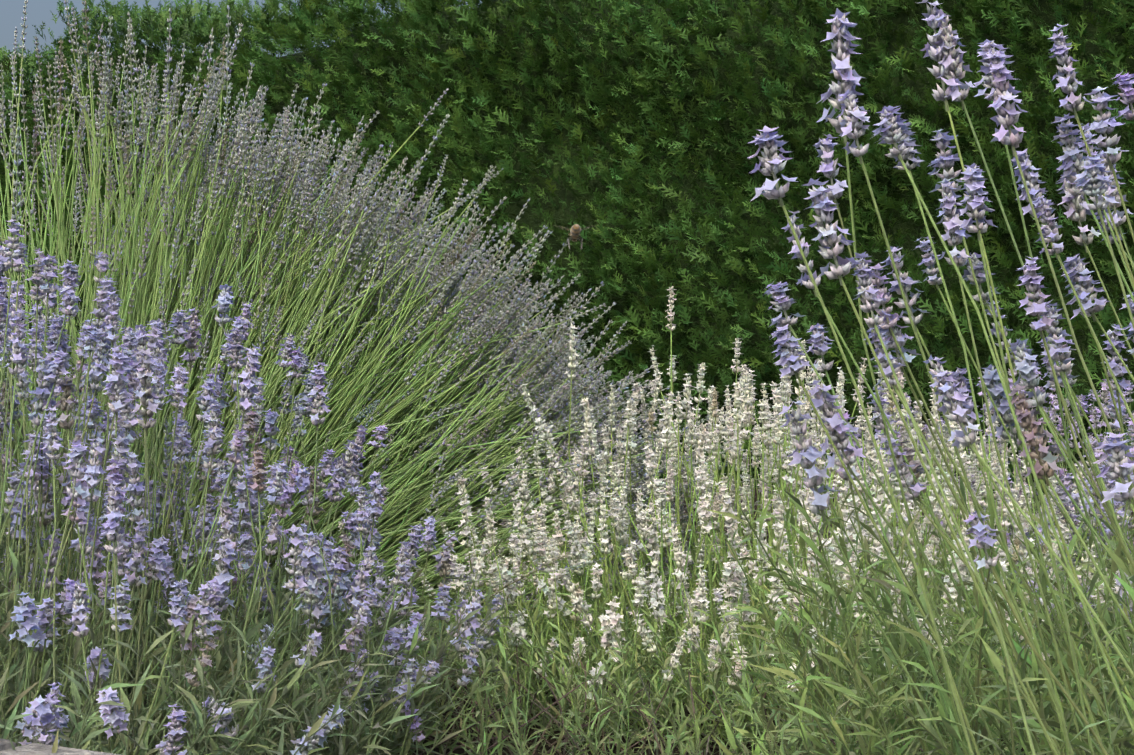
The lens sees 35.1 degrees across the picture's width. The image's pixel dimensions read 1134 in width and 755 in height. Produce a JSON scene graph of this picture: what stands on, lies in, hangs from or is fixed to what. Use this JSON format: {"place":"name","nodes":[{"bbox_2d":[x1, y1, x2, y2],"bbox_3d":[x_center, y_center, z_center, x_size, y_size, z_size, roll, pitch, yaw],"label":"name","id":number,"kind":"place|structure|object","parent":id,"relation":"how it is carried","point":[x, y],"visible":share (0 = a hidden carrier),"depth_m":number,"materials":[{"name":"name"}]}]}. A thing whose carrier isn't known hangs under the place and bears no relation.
{"place":"outdoors","nodes":[
{"label":"outdoors","id":0,"kind":"place"},
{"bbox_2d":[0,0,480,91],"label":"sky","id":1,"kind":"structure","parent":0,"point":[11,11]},
{"bbox_2d":[5,457,1133,754],"bbox_3d":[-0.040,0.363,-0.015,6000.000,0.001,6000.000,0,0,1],"label":"ground","id":2,"kind":"structure","parent":0,"point":[529,743],"depth_m":1.83,"materials":[{"name":"green plant"}]},
{"bbox_2d":[0,738,119,754],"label":"stone","id":3,"kind":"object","parent":2,"relation":"on","point":[6,748],"depth_m":1.15,"materials":[{"name":"stone"}]},
{"bbox_2d":[0,219,517,754],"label":"lavender plant","id":4,"kind":"object","parent":2,"relation":"on","point":[56,679],"visible":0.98,"depth_m":1.45,"materials":[{"name":"purple plant"}]},
{"bbox_2d":[0,0,767,711],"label":"lavender bush","id":5,"kind":"object","parent":2,"relation":"on","point":[434,392],"visible":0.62,"depth_m":2.18,"materials":[{"name":"green plant"}]},
{"bbox_2d":[0,0,1133,503],"bbox_3d":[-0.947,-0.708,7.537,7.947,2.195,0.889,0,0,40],"label":"thuja hedge","id":6,"kind":"object","parent":2,"relation":"on","point":[306,26],"visible":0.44,"depth_m":6.09,"materials":[{"name":"green plant"}]},
{"bbox_2d":[143,286,1133,754],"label":"white lavender plant","id":7,"kind":"object","parent":2,"relation":"on","point":[691,662],"visible":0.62,"depth_m":1.84,"materials":[{"name":"white plant"}]},
{"bbox_2d":[697,0,1133,754],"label":"lavender","id":8,"kind":"object","parent":2,"relation":"on","point":[1027,672],"visible":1,"depth_m":1.02,"materials":[{"name":"plant"}]},
{"bbox_2d":[767,361,1133,599],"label":"lavender","id":9,"kind":"object","parent":2,"relation":"on","point":[1094,415],"visible":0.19,"depth_m":2.92,"materials":[{"name":"plant"}]},
{"bbox_2d":[915,390,1133,750],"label":"lavender","id":10,"kind":"object","parent":2,"relation":"on","point":[1110,484],"visible":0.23,"depth_m":1.84,"materials":[{"name":"purple plant"}]},
{"bbox_2d":[553,224,595,248],"bbox_3d":[0.010,-0.150,1.935,0.036,0.028,0.036,0,0,-44],"label":"bee","id":11,"kind":"object","parent":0,"point":[574,233],"visible":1,"depth_m":1.93,"materials":[{"name":"beige"}]}
]}

